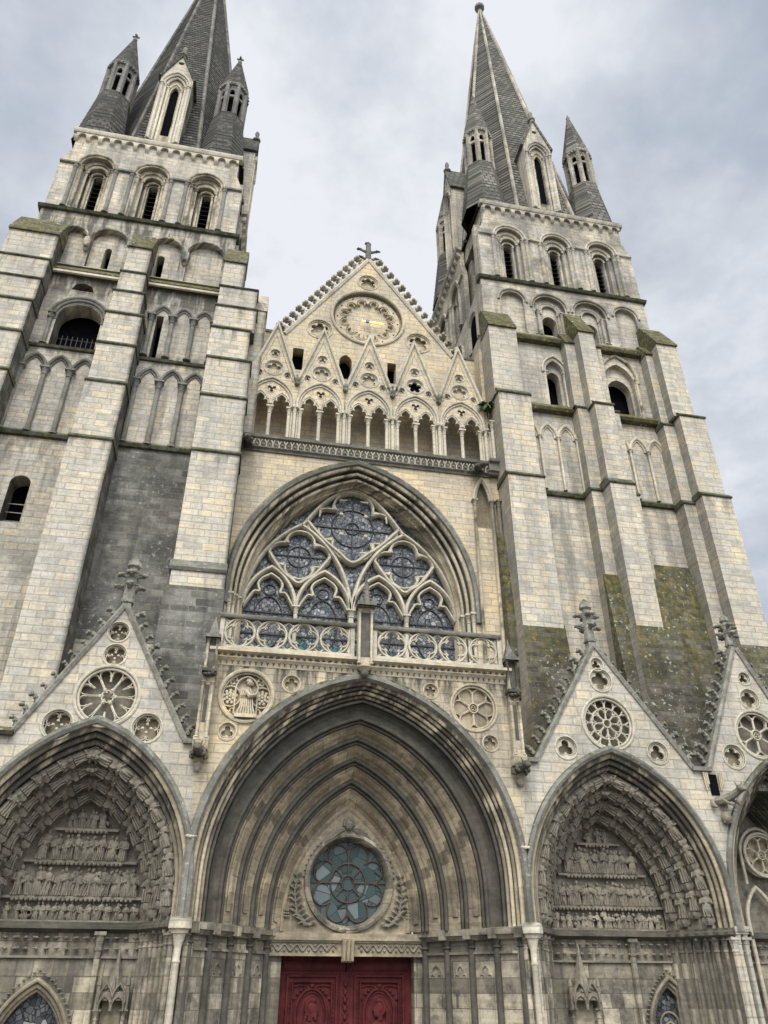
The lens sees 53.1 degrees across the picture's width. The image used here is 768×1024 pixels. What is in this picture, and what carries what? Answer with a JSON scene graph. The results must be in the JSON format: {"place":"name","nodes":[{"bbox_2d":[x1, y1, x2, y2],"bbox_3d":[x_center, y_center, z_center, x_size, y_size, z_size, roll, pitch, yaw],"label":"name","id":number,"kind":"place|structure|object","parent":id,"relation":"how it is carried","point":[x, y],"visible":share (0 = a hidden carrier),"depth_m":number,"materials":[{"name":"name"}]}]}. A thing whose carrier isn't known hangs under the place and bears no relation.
{"place":"outdoors","nodes":[
{"label":"outdoors","id":0,"kind":"place"},
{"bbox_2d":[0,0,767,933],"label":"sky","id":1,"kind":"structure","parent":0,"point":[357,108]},
{"label":"ground","id":2,"kind":"structure","parent":0,"visible":0},
{"bbox_2d":[0,557,195,1023],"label":"church porch","id":3,"kind":"object","parent":2,"relation":"on","point":[89,885],"visible":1,"depth_m":23.31,"materials":[{"name":"stone"}]},
{"bbox_2d":[0,726,13,735],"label":"porch wall","id":4,"kind":"structure","parent":3,"relation":"attached to","point":[7,732],"depth_m":23.06,"materials":[{"name":"stone"}]},
{"bbox_2d":[0,969,71,1023],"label":"pointed window","id":5,"kind":"structure","parent":3,"relation":"in","point":[38,1004],"depth_m":21.67,"materials":[{"name":"stone"}]},
{"bbox_2d":[0,0,268,893],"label":"bell tower","id":6,"kind":"structure","parent":2,"relation":"on","point":[133,314],"depth_m":34.57,"materials":[{"name":"beige stone"}]},
{"bbox_2d":[0,475,31,522],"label":"arched window","id":7,"kind":"structure","parent":6,"relation":"in","point":[16,475],"depth_m":30.92,"materials":[{"name":"beige stone"}]},
{"bbox_2d":[44,749,136,773],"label":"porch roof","id":8,"kind":"structure","parent":6,"relation":"attached to","point":[105,750],"depth_m":23.93,"materials":[{"name":"grey stone"}]},
{"bbox_2d":[67,154,117,211],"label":"belfry window","id":9,"kind":"structure","parent":6,"relation":"in","point":[88,171],"depth_m":41.73,"materials":[{"name":"beige stone"}]},
{"bbox_2d":[125,163,172,220],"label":"belfry window","id":10,"kind":"structure","parent":6,"relation":"in","point":[142,181],"depth_m":42.20,"materials":[{"name":"beige stone"}]},
{"bbox_2d":[182,172,225,229],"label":"belfry window","id":11,"kind":"structure","parent":6,"relation":"in","point":[198,188],"depth_m":42.70,"materials":[{"name":"beige stone"}]},
{"bbox_2d":[153,577,549,1023],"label":"church porch","id":12,"kind":"object","parent":2,"relation":"on","point":[358,819],"visible":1,"depth_m":25.14,"materials":[{"name":"beige stone"}]},
{"bbox_2d":[189,740,208,759],"bbox_3d":[-5.691,7.337,23.683,0.612,0.503,1.148,6,-32,-9],"label":"gargoyle","id":13,"kind":"object","parent":12,"relation":"attached to","point":[198,749],"visible":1,"depth_m":23.56,"materials":[{"name":"black stone"}]},
{"bbox_2d":[234,678,258,718],"bbox_3d":[-4.504,6.122,25.267,0.736,1.370,0.597,6,-32,-9],"label":"statue","id":14,"kind":"object","parent":12,"relation":"attached to","point":[245,709],"visible":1,"depth_m":25.04,"materials":[{"name":"beige stone"}]},
{"bbox_2d":[277,956,348,1023],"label":"door leaf","id":15,"kind":"structure","parent":12,"relation":"in","point":[311,991],"depth_m":24.30,"materials":[{"name":"red paint"}]},
{"bbox_2d":[304,834,392,932],"bbox_3d":[-1.189,12.441,25.824,3.041,3.041,0.430,6,-32,-9],"label":"round window","id":16,"kind":"structure","parent":12,"relation":"in","point":[348,879],"depth_m":25.93,"materials":[{"name":"glass"}]},
{"bbox_2d":[222,242,505,663],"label":"nave front","id":17,"kind":"structure","parent":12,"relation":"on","point":[355,472],"depth_m":34.80,"materials":[{"name":"beige stone"}]},
{"bbox_2d":[242,433,253,447],"bbox_3d":[-5.967,-3.178,33.628,0.648,0.620,1.363,6,-32,-9],"label":"gargoyle","id":18,"kind":"object","parent":17,"relation":"attached to","point":[248,439],"visible":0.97,"depth_m":33.65,"materials":[{"name":"black stone"}]},
{"bbox_2d":[222,466,477,662],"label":"great window","id":19,"kind":"structure","parent":17,"relation":"in","point":[310,553],"depth_m":33.20,"materials":[{"name":"stone"}]},
{"bbox_2d":[471,461,485,474],"bbox_3d":[4.401,-2.076,35.367,0.648,0.620,1.363,6,-32,-9],"label":"gargoyle","id":20,"kind":"object","parent":17,"relation":"attached to","point":[477,469],"visible":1,"depth_m":35.40,"materials":[{"name":"black stone"}]},
{"bbox_2d":[476,401,493,417],"bbox_3d":[5.130,-5.083,37.984,1.014,0.719,1.111,-16,-36,25],"label":"fern","id":21,"kind":"object","parent":17,"relation":"attached to","point":[488,405],"visible":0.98,"depth_m":38.00,"materials":[{"name":"green plant"}]},
{"bbox_2d":[346,957,411,1023],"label":"door leaf","id":22,"kind":"structure","parent":12,"relation":"in","point":[379,987],"depth_m":24.66,"materials":[{"name":"red paint"}]},
{"bbox_2d":[511,758,530,775],"bbox_3d":[4.549,8.425,25.401,0.612,0.503,1.148,6,-32,-9],"label":"gargoyle","id":23,"kind":"object","parent":12,"relation":"attached to","point":[523,766],"visible":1,"depth_m":25.30,"materials":[{"name":"black stone"}]},
{"bbox_2d":[429,2,767,929],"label":"bell tower","id":24,"kind":"structure","parent":2,"relation":"on","point":[617,512],"depth_m":37.95,"materials":[{"name":"stone"}]},
{"bbox_2d":[438,314,446,347],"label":"belfry window","id":25,"kind":"structure","parent":24,"relation":"in","point":[443,316],"depth_m":52.61,"materials":[{"name":"stone"}]},
{"bbox_2d":[449,280,460,347],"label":"belfry window","id":26,"kind":"structure","parent":24,"relation":"in","point":[452,307],"depth_m":49.82,"materials":[{"name":"stone"}]},
{"bbox_2d":[492,225,528,280],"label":"belfry window","id":27,"kind":"structure","parent":24,"relation":"in","point":[506,238],"depth_m":45.65,"materials":[{"name":"stone"}]},
{"bbox_2d":[541,355,568,406],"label":"lancet window","id":28,"kind":"structure","parent":24,"relation":"in","point":[552,373],"depth_m":40.71,"materials":[{"name":"stone"}]},
{"bbox_2d":[539,233,576,288],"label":"belfry window","id":29,"kind":"structure","parent":24,"relation":"in","point":[553,246],"depth_m":46.14,"materials":[{"name":"stone"}]},
{"bbox_2d":[585,240,622,295],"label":"belfry window","id":30,"kind":"structure","parent":24,"relation":"in","point":[608,261],"depth_m":46.62,"materials":[{"name":"stone"}]},
{"bbox_2d":[603,355,645,417],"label":"lancet window","id":31,"kind":"structure","parent":24,"relation":"in","point":[615,378],"depth_m":41.60,"materials":[{"name":"stone"}]},
{"bbox_2d":[573,775,767,793],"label":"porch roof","id":32,"kind":"structure","parent":24,"relation":"attached to","point":[763,788],"depth_m":27.65,"materials":[{"name":"grey stone"}]},
{"bbox_2d":[521,599,753,1023],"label":"church porch","id":33,"kind":"object","parent":2,"relation":"on","point":[615,951],"visible":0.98,"depth_m":25.86,"materials":[{"name":"stone"}]},
{"bbox_2d":[646,969,679,1023],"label":"pointed window","id":34,"kind":"structure","parent":33,"relation":"in","point":[663,1009],"depth_m":24.89,"materials":[{"name":"stone"}]},
{"bbox_2d":[692,614,767,1023],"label":"church porch","id":35,"kind":"object","parent":2,"relation":"on","point":[734,748],"visible":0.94,"depth_m":27.68,"materials":[{"name":"stone"}]},
{"bbox_2d":[702,772,745,824],"bbox_3d":[11.818,9.785,26.364,1.314,1.723,0.666,-18,-36,26],"label":"gutter spout","id":36,"kind":"object","parent":35,"relation":"attached to","point":[724,800],"visible":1,"depth_m":26.29,"materials":[{"name":"beige stone"}]},
{"bbox_2d":[732,926,765,1023],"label":"porch pier","id":37,"kind":"structure","parent":2,"relation":"on","point":[737,933],"depth_m":23.75,"materials":[{"name":"stone"}]}
]}

